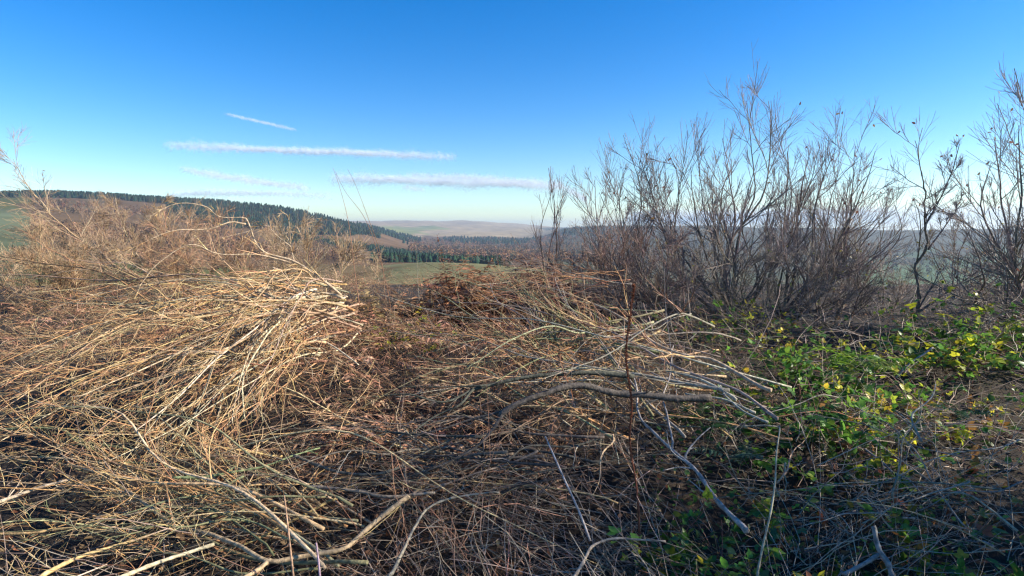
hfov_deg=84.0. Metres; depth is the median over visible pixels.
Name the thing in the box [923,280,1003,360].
bramble
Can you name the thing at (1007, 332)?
bramble
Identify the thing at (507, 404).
cut branch
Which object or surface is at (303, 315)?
cut branch
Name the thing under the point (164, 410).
cut branch
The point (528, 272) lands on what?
cut branch
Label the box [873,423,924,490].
bramble
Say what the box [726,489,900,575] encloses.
bramble
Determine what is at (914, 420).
bramble
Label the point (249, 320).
cut branch
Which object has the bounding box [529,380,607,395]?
cut branch
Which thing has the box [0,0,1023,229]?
sky
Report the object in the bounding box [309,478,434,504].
cut branch
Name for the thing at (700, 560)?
bramble
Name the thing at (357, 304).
cut branch
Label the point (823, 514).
cut branch
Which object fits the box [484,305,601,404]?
cut branch
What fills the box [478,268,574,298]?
cut branch
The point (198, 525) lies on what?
cut branch
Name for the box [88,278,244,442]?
cut branch
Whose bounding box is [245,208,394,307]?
thorn bush
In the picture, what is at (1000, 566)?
bramble
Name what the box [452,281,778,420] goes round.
cut branch
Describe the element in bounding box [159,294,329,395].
cut branch
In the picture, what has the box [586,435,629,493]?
cut branch
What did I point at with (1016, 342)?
bramble
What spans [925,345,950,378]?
bramble
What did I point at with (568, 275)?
cut branch
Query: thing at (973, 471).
bramble
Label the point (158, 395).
cut branch
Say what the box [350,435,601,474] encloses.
cut branch
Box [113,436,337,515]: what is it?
cut branch
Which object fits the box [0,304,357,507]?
cut branch
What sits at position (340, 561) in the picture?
cut branch
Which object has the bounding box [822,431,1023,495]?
cut branch
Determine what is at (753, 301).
bramble
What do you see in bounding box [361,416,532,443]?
cut branch
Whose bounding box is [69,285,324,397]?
cut branch
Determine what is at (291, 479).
cut branch
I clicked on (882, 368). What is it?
fern
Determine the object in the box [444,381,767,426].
cut branch
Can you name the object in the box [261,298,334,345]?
cut branch
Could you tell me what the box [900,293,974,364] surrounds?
bramble
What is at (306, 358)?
cut branch
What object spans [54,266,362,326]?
cut branch
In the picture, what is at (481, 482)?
cut branch
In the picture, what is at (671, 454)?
cut branch
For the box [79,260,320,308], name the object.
cut branch
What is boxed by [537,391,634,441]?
cut branch
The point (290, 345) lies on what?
cut branch
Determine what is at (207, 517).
cut branch
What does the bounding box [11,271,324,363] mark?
cut branch
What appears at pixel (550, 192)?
sapling
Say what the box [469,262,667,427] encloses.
cut branch
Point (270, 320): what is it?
cut branch
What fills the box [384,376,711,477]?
cut branch
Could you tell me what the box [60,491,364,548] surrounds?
cut branch
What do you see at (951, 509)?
cut branch
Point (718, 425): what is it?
fern
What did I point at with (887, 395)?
bramble
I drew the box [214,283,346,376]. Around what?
cut branch
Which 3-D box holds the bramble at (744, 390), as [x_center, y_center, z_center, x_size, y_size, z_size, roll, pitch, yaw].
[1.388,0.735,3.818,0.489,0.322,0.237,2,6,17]
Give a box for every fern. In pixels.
[660,402,745,438]
[691,440,762,463]
[756,352,899,375]
[768,404,854,423]
[800,346,929,377]
[926,402,1002,419]
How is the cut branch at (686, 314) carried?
on the brushwood
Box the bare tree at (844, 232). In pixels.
[747,96,911,318]
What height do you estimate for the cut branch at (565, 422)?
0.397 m
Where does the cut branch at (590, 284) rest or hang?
on the brushwood
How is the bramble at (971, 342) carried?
on the ground at (674, 481)
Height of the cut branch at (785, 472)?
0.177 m
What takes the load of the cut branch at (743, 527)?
on the cut branch at (662, 385)
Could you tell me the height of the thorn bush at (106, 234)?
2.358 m
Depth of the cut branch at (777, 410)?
3.16 m
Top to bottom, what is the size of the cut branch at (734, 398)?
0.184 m
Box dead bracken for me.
[0,267,602,519]
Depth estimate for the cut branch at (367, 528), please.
2.33 m
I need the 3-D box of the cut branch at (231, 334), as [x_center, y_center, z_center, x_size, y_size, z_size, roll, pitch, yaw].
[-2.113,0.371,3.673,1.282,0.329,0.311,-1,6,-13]
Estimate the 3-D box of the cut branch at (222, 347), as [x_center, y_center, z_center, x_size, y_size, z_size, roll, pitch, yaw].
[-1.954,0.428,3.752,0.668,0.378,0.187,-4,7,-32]
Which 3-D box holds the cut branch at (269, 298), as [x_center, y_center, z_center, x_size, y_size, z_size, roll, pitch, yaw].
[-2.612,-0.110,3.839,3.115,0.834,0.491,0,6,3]
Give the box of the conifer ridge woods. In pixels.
[0,189,380,237]
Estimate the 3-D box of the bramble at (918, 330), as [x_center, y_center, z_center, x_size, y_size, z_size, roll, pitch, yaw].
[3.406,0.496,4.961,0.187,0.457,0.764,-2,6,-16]
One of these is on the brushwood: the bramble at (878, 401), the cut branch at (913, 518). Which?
the cut branch at (913, 518)
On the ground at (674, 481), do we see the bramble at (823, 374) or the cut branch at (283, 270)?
the bramble at (823, 374)
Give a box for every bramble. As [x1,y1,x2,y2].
[366,315,396,357]
[392,312,433,352]
[393,306,425,349]
[407,318,429,354]
[424,324,463,356]
[606,526,671,575]
[620,553,748,575]
[623,300,660,337]
[627,486,720,569]
[648,540,692,575]
[652,484,807,570]
[655,546,788,575]
[675,539,694,575]
[676,532,704,575]
[679,307,737,346]
[680,346,808,407]
[681,546,785,575]
[684,316,754,359]
[684,378,751,417]
[686,524,769,575]
[695,555,709,575]
[705,383,801,449]
[709,525,740,567]
[710,517,792,575]
[713,299,793,348]
[716,312,747,346]
[718,298,786,329]
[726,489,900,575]
[727,497,877,549]
[735,301,766,318]
[741,395,867,440]
[741,419,827,472]
[744,338,838,393]
[746,312,804,360]
[746,354,785,409]
[749,345,818,385]
[749,361,796,420]
[755,369,917,491]
[761,342,813,380]
[763,427,834,506]
[764,424,893,488]
[767,327,834,369]
[771,325,820,366]
[772,395,832,471]
[774,477,856,575]
[778,338,797,356]
[787,350,855,413]
[789,367,844,395]
[792,570,824,575]
[802,388,938,456]
[804,326,889,398]
[804,379,884,448]
[808,423,897,480]
[810,330,862,376]
[813,370,852,396]
[814,383,914,483]
[818,324,848,351]
[819,387,872,428]
[824,411,926,447]
[831,377,967,399]
[834,377,931,422]
[835,378,884,411]
[835,396,909,480]
[838,394,897,466]
[839,413,953,488]
[840,362,874,396]
[849,337,954,386]
[851,496,935,573]
[852,379,901,427]
[855,349,922,372]
[855,407,923,447]
[856,336,933,374]
[860,309,908,354]
[862,468,947,563]
[866,381,915,419]
[868,366,983,445]
[869,321,941,368]
[869,351,1019,381]
[871,319,1023,361]
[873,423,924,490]
[876,333,925,360]
[878,291,911,353]
[878,508,1023,575]
[882,407,960,429]
[883,325,989,372]
[884,528,961,575]
[885,297,1021,357]
[890,333,974,374]
[891,536,987,575]
[893,372,941,416]
[895,380,1023,414]
[896,420,990,446]
[897,310,1023,368]
[899,323,1023,371]
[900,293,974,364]
[903,297,952,338]
[904,292,995,375]
[904,496,1023,555]
[906,334,1023,378]
[910,509,1009,575]
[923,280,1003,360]
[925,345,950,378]
[934,317,1012,386]
[935,280,1022,353]
[938,297,1021,344]
[939,333,1016,358]
[944,447,990,514]
[946,325,1023,352]
[953,401,1022,452]
[965,328,1023,373]
[965,338,1023,364]
[967,394,1009,446]
[979,352,1023,383]
[982,304,1020,351]
[991,309,1023,343]
[995,311,1023,343]
[995,424,1023,466]
[1000,296,1023,334]
[1001,329,1023,352]
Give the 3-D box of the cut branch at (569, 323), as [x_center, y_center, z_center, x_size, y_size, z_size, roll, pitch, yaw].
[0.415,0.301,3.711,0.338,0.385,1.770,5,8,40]
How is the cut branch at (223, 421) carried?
in the brushwood
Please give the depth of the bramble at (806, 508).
2.71 m
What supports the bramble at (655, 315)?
on the ground at (674, 481)
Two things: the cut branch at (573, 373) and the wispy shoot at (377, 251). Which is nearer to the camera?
the cut branch at (573, 373)
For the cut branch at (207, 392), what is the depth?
3.29 m
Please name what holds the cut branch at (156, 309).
on the cut branch at (101, 353)
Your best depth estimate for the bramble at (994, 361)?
4.48 m
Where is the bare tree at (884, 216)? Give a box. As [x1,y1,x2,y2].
[799,176,928,309]
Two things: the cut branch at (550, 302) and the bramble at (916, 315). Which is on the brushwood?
the cut branch at (550, 302)
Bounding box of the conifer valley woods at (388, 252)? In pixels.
[279,230,502,265]
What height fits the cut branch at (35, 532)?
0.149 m
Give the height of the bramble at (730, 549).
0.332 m
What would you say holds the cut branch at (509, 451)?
on the brushwood
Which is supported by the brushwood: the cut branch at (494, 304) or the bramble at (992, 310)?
the cut branch at (494, 304)
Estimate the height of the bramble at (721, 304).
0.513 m
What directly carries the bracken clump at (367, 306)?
on the ground at (674, 481)
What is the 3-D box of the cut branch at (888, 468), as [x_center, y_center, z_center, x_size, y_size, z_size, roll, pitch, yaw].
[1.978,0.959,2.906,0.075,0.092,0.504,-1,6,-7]
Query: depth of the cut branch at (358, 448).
2.79 m
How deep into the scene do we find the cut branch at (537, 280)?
5.08 m
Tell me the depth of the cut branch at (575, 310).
4.04 m
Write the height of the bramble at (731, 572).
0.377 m
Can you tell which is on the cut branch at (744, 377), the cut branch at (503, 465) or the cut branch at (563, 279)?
the cut branch at (563, 279)
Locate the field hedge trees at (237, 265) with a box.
[9,242,611,282]
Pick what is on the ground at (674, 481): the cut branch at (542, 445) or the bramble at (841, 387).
the bramble at (841, 387)
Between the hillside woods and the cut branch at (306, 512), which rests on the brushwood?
the cut branch at (306, 512)
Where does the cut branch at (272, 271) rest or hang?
on the cut branch at (138, 354)
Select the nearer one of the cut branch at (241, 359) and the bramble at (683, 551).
the bramble at (683, 551)
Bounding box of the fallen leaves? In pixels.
[0,285,1023,575]
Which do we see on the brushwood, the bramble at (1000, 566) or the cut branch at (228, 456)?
the cut branch at (228, 456)
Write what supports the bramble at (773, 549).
on the ground at (674, 481)
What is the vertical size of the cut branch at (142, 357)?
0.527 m
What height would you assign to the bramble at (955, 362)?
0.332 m
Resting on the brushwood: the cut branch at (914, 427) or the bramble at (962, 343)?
the cut branch at (914, 427)
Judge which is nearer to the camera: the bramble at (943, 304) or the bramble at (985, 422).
the bramble at (985, 422)
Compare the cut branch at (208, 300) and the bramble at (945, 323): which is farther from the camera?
the bramble at (945, 323)
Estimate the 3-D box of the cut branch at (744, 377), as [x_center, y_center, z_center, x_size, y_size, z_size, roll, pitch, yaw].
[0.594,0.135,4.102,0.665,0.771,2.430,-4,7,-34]
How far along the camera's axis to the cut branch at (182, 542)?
2.39 m
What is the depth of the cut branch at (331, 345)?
3.67 m
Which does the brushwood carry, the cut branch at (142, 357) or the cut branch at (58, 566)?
the cut branch at (58, 566)
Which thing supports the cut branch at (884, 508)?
on the brushwood
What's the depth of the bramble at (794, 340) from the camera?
5.29 m
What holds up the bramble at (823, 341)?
on the ground at (674, 481)
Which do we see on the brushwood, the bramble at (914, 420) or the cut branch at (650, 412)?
the cut branch at (650, 412)
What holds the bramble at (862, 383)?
on the ground at (674, 481)
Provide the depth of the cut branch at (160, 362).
3.81 m
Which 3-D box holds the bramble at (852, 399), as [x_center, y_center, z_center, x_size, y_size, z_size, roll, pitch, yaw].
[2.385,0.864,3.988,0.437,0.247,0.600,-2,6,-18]
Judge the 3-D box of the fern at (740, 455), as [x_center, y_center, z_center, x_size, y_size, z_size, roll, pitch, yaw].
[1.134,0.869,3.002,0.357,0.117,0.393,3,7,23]
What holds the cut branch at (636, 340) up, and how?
on the brushwood
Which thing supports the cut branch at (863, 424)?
on the brushwood
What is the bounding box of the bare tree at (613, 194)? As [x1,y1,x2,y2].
[564,113,681,309]
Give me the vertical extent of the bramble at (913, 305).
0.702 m
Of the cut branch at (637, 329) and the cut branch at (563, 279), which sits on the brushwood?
the cut branch at (637, 329)
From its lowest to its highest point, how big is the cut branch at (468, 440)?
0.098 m
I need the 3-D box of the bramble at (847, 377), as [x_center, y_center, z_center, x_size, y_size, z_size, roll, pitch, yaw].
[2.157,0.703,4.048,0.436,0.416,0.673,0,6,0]
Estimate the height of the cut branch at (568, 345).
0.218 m
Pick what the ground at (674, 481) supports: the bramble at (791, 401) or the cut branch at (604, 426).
the bramble at (791, 401)
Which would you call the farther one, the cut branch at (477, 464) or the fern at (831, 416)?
the fern at (831, 416)
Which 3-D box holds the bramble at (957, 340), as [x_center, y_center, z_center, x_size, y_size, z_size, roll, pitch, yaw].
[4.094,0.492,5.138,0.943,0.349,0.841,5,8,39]
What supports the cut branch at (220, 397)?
on the brushwood
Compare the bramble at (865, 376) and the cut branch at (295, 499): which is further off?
the bramble at (865, 376)
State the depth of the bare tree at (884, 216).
7.45 m
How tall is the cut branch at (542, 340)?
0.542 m
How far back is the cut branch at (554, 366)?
3.86 m
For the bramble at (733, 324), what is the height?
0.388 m
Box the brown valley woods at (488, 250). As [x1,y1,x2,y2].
[408,226,640,270]
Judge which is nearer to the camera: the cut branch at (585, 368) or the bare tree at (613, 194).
the cut branch at (585, 368)
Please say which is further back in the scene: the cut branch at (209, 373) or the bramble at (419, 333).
the bramble at (419, 333)
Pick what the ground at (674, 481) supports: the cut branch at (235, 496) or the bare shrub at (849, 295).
the bare shrub at (849, 295)
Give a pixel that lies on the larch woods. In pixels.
(65, 203)
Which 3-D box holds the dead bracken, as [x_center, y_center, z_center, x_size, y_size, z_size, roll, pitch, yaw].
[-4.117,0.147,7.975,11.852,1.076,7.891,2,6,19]
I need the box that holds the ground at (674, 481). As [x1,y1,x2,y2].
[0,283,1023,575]
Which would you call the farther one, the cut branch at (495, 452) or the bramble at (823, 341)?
the bramble at (823, 341)
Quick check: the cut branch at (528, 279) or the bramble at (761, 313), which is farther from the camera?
the bramble at (761, 313)
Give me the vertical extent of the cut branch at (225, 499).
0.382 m
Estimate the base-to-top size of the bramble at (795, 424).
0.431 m
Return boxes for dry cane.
[941,492,1018,531]
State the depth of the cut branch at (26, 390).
3.69 m
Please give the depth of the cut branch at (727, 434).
3.94 m
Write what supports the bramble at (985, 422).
on the ground at (674, 481)
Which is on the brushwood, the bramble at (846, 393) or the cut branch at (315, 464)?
the cut branch at (315, 464)
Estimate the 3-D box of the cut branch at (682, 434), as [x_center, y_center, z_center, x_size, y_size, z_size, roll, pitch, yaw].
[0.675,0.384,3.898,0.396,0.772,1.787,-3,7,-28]
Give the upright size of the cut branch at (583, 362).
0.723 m
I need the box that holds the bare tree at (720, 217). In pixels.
[606,40,841,319]
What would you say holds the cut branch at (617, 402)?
on the brushwood
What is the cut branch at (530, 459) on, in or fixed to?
on the brushwood
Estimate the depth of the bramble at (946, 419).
3.94 m
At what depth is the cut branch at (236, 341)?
3.39 m
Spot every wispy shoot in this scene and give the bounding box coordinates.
[333,169,359,306]
[338,178,391,313]
[349,172,385,300]
[664,269,678,409]
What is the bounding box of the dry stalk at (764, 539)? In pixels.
[756,425,779,575]
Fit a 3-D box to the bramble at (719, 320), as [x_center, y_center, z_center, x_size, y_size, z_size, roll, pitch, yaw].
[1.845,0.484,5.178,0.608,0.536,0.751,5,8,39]
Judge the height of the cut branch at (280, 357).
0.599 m
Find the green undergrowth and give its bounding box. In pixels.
[548,285,1023,575]
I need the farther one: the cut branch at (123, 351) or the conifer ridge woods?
the conifer ridge woods
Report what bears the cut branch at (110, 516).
on the brushwood
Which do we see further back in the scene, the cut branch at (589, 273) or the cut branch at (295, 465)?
the cut branch at (589, 273)
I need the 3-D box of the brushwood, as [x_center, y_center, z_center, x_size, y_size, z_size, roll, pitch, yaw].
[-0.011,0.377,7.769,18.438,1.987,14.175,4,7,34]
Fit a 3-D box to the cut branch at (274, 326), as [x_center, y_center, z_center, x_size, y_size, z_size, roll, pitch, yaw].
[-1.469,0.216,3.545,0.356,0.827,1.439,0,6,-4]
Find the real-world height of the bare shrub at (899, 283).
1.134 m
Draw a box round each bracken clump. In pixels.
[259,281,457,347]
[368,235,584,339]
[438,254,717,333]
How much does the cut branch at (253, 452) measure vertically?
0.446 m
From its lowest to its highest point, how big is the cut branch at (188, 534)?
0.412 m
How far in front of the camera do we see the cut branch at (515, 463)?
2.75 m
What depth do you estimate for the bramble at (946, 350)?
4.67 m
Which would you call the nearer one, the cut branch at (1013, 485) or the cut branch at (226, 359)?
the cut branch at (1013, 485)
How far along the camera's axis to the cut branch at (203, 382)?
3.64 m
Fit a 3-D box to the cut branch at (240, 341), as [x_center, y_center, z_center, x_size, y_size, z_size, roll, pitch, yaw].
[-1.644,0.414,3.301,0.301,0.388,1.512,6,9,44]
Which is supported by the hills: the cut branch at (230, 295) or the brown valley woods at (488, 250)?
the brown valley woods at (488, 250)
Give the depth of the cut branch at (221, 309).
4.39 m
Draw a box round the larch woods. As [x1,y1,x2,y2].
[29,196,359,261]
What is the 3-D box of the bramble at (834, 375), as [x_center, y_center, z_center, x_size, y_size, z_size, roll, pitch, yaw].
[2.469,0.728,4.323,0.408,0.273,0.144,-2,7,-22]
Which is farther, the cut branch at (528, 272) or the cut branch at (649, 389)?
the cut branch at (528, 272)
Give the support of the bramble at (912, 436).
on the ground at (674, 481)
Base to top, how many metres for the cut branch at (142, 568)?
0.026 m
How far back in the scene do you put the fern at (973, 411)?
3.29 m
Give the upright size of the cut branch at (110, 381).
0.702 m
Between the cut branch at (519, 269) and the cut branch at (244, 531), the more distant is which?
the cut branch at (519, 269)
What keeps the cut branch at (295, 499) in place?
on the brushwood
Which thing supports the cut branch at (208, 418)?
in the brushwood
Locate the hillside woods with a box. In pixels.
[554,231,1004,275]
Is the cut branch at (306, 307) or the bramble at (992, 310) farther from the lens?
the bramble at (992, 310)
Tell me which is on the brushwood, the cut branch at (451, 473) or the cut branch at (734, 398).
the cut branch at (451, 473)
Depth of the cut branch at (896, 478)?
2.77 m
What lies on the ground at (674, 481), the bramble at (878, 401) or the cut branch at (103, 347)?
the bramble at (878, 401)
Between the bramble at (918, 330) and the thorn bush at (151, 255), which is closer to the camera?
the bramble at (918, 330)
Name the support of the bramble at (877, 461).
on the ground at (674, 481)
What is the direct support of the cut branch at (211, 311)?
on the brushwood
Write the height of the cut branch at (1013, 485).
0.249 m
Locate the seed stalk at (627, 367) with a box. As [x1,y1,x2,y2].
[621,280,640,555]
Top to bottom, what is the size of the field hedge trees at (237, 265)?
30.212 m
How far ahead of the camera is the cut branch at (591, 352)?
3.98 m
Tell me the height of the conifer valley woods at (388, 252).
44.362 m
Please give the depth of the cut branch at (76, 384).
3.09 m
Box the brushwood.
[0,247,1023,575]
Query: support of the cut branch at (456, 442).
on the brushwood
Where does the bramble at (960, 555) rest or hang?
on the ground at (674, 481)
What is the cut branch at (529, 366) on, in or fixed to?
on the brushwood
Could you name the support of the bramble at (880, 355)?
on the ground at (674, 481)
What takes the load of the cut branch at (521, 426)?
on the brushwood
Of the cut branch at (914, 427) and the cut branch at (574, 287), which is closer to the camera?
the cut branch at (914, 427)
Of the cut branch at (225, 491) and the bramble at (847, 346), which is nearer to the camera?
the cut branch at (225, 491)
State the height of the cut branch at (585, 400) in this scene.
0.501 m
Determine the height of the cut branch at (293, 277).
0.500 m
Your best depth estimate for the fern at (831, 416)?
3.29 m
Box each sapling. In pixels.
[529,166,571,302]
[545,170,570,313]
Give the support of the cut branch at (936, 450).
on the brushwood
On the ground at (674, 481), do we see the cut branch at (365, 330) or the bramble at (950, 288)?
the bramble at (950, 288)
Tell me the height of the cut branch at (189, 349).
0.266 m
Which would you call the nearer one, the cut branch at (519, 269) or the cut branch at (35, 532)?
the cut branch at (35, 532)
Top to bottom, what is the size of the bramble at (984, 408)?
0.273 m
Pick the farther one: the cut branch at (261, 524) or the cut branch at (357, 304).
the cut branch at (357, 304)
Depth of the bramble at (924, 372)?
5.14 m
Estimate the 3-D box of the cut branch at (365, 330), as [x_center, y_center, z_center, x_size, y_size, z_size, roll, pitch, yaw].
[-0.705,0.172,3.676,3.376,1.052,0.736,-2,6,-18]
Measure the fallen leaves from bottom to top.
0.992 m
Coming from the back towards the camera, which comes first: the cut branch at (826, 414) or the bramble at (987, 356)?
the bramble at (987, 356)
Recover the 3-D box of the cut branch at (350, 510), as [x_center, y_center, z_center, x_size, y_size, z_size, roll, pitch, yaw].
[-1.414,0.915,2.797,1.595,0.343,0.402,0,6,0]
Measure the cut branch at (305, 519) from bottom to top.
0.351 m
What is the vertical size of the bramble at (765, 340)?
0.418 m
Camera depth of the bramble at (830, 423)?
3.37 m
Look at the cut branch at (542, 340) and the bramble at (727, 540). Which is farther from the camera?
the cut branch at (542, 340)
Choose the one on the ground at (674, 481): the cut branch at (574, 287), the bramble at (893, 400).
the bramble at (893, 400)
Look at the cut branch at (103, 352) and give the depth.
3.87 m
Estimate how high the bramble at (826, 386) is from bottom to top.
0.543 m
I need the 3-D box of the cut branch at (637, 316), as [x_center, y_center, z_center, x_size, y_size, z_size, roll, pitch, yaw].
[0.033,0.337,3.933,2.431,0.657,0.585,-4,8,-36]
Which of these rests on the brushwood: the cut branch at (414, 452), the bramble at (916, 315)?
the cut branch at (414, 452)
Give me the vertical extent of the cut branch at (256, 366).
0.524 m
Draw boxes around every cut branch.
[0,211,360,329]
[0,212,259,360]
[0,280,341,437]
[0,299,244,415]
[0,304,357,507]
[0,308,252,390]
[0,310,313,391]
[0,321,321,433]
[0,337,230,407]
[0,384,428,575]
[0,396,312,548]
[0,406,324,530]
[0,426,127,455]
[0,427,265,516]
[0,439,301,534]
[0,451,296,541]
[0,454,240,575]
[0,478,327,537]
[0,479,70,502]
[0,493,243,548]
[0,500,321,575]
[0,520,179,554]
[1,258,319,363]
[1,287,247,365]
[1,287,269,442]
[1,324,232,384]
[1,469,259,522]
[2,332,239,439]
[3,306,314,414]
[4,278,347,332]
[6,307,334,410]
[6,398,282,473]
[8,434,253,501]
[10,341,326,413]
[10,391,352,506]
[10,438,368,564]
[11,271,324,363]
[12,378,274,555]
[15,361,325,568]
[17,490,242,569]
[19,475,243,543]
[23,257,342,362]
[26,288,244,424]
[26,297,300,365]
[36,359,254,479]
[38,304,336,353]
[39,516,178,575]
[43,275,339,372]
[43,337,327,457]
[46,305,347,447]
[48,462,347,530]
[53,459,243,558]
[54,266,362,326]
[58,341,268,399]
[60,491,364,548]
[66,349,326,420]
[67,311,335,420]
[67,330,360,475]
[68,364,318,516]
[68,370,339,566]
[69,270,350,336]
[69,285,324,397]
[69,407,273,463]
[71,267,342,411]
[71,274,345,363]
[72,307,274,401]
[73,317,287,366]
[73,483,299,540]
[77,321,314,403]
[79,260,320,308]
[79,438,377,527]
[82,317,257,441]
[85,501,291,572]
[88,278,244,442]
[89,338,320,376]
[96,433,258,540]
[97,317,439,464]
[97,426,243,502]
[98,326,241,494]
[98,471,303,548]
[100,276,289,332]
[100,518,248,548]
[102,342,273,445]
[102,425,611,573]
[104,412,425,575]
[105,238,611,418]
[106,485,292,540]
[107,199,341,297]
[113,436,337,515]
[115,299,254,358]
[115,321,308,492]
[116,311,354,475]
[119,290,293,344]
[120,543,214,575]
[121,399,258,500]
[122,484,153,530]
[129,306,347,418]
[131,260,345,309]
[134,288,316,431]
[135,357,266,442]
[139,243,354,311]
[141,414,358,521]
[143,422,488,513]
[144,333,335,462]
[146,454,184,458]
[153,390,443,500]
[153,498,337,575]
[155,358,323,461]
[157,267,358,431]
[157,291,328,353]
[158,279,343,378]
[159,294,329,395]
[161,323,359,481]
[164,310,261,456]
[165,327,270,384]
[168,280,244,317]
[172,447,322,478]
[173,317,310,441]
[176,288,227,336]
[177,324,225,410]
[178,358,261,433]
[180,388,544,455]
[195,261,318,409]
[196,296,338,442]
[197,336,307,450]
[199,329,263,440]
[205,335,317,373]
[206,225,360,334]
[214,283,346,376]
[216,318,251,424]
[216,339,319,386]
[218,306,294,423]
[219,426,636,551]
[220,452,394,525]
[223,295,346,429]
[225,264,312,421]
[238,253,342,428]
[240,408,482,476]
[241,298,298,352]
[254,428,458,492]
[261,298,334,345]
[268,347,399,389]
[278,289,328,350]
[278,432,424,472]
[278,451,556,493]
[281,374,379,532]
[283,430,537,474]
[290,433,466,475]
[293,425,536,461]
[297,394,553,433]
[298,318,385,350]
[302,424,617,522]
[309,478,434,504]
[313,335,358,364]
[320,413,480,457]
[320,443,543,515]
[327,453,554,509]
[334,424,539,517]
[340,291,664,413]
[347,389,457,481]
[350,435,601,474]
[352,433,535,466]
[352,450,538,515]
[354,422,566,473]
[355,431,465,484]
[356,385,604,447]
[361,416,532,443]
[364,278,594,366]
[365,459,529,505]
[368,449,507,480]
[377,288,791,402]
[377,310,687,430]
[378,314,760,413]
[379,428,601,493]
[381,316,660,397]
[381,473,583,523]
[384,365,634,434]
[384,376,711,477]
[386,357,584,406]
[387,452,513,504]
[387,485,498,575]
[390,258,655,311]
[394,254,642,366]
[396,364,626,398]
[397,303,659,353]
[402,268,572,406]
[407,275,633,345]
[407,325,629,389]
[408,352,614,437]
[411,289,691,434]
[411,305,718,406]
[412,371,568,432]
[413,365,586,414]
[414,405,623,491]
[416,297,618,377]
[416,366,550,387]
[418,312,653,355]
[420,312,767,410]
[421,362,549,432]
[423,285,749,386]
[428,430,521,447]
[429,357,606,541]
[434,317,726,407]
[436,253,631,284]
[437,241,613,282]
[440,383,778,430]
[441,324,613,354]
[444,314,729,391]
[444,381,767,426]
[445,345,574,365]
[447,351,629,393]
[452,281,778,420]
[465,266,608,297]
[466,302,623,381]
[467,341,578,402]
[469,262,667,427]
[473,255,771,392]
[473,381,611,405]
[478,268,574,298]
[478,268,630,313]
[481,262,731,438]
[481,281,588,369]
[482,279,577,410]
[483,294,707,367]
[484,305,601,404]
[486,274,614,344]
[487,263,617,294]
[487,349,571,426]
[491,299,598,384]
[493,335,606,372]
[494,257,576,284]
[494,264,622,282]
[495,357,740,421]
[496,292,740,367]
[496,305,720,356]
[498,242,621,277]
[502,242,607,305]
[502,313,588,405]
[505,429,699,481]
[515,275,653,416]
[515,367,792,452]
[520,277,608,409]
[521,268,605,289]
[521,274,714,399]
[521,329,625,364]
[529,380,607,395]
[535,278,606,290]
[537,265,653,386]
[537,273,625,409]
[537,362,699,393]
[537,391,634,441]
[541,256,586,288]
[545,436,590,540]
[547,252,618,286]
[550,277,685,437]
[562,256,612,280]
[562,313,698,366]
[562,367,625,372]
[564,262,612,286]
[567,534,665,575]
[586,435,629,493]
[623,350,709,426]
[634,345,749,533]
[665,371,768,423]
[679,429,1000,541]
[720,394,838,440]
[729,472,1004,555]
[734,401,962,457]
[753,492,866,540]
[757,433,1016,521]
[759,393,865,438]
[776,424,809,482]
[784,462,788,500]
[793,483,914,525]
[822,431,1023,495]
[829,508,858,539]
[832,481,970,548]
[840,396,965,526]
[841,525,894,575]
[861,480,892,529]
[862,498,890,520]
[865,448,933,505]
[878,481,1022,539]
[887,411,981,506]
[891,391,950,497]
[895,384,935,441]
[896,347,933,377]
[957,539,993,546]
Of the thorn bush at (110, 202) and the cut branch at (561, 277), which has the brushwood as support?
the cut branch at (561, 277)
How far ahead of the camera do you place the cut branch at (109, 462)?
2.83 m
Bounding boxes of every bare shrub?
[544,208,709,325]
[601,231,731,344]
[678,217,858,338]
[761,220,890,330]
[840,247,941,317]
[904,206,1021,298]
[931,262,1023,328]
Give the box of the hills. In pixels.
[0,196,1023,287]
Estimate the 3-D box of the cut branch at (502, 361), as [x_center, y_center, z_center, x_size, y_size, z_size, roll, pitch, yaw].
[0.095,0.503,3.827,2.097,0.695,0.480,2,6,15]
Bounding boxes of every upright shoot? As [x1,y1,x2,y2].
[283,495,293,575]
[315,542,320,575]
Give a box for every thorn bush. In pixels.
[0,123,212,296]
[0,211,145,315]
[51,191,225,284]
[126,199,290,305]
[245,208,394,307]
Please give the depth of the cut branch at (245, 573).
2.22 m
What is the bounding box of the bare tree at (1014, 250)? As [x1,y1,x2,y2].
[894,55,1023,334]
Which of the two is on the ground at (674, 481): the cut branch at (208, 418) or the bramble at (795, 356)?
the bramble at (795, 356)
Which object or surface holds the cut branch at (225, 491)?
on the brushwood
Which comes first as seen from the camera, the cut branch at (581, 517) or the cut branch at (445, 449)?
the cut branch at (581, 517)
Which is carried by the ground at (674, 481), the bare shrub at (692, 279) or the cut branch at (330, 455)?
the bare shrub at (692, 279)
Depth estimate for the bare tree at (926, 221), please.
5.88 m
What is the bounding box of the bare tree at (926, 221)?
[873,107,1021,327]
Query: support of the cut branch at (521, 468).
on the brushwood
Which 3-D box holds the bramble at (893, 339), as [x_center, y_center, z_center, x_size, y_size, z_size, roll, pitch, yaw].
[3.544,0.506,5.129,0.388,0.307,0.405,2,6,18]
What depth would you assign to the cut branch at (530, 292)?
4.92 m
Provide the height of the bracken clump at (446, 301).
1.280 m
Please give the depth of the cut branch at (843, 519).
2.44 m

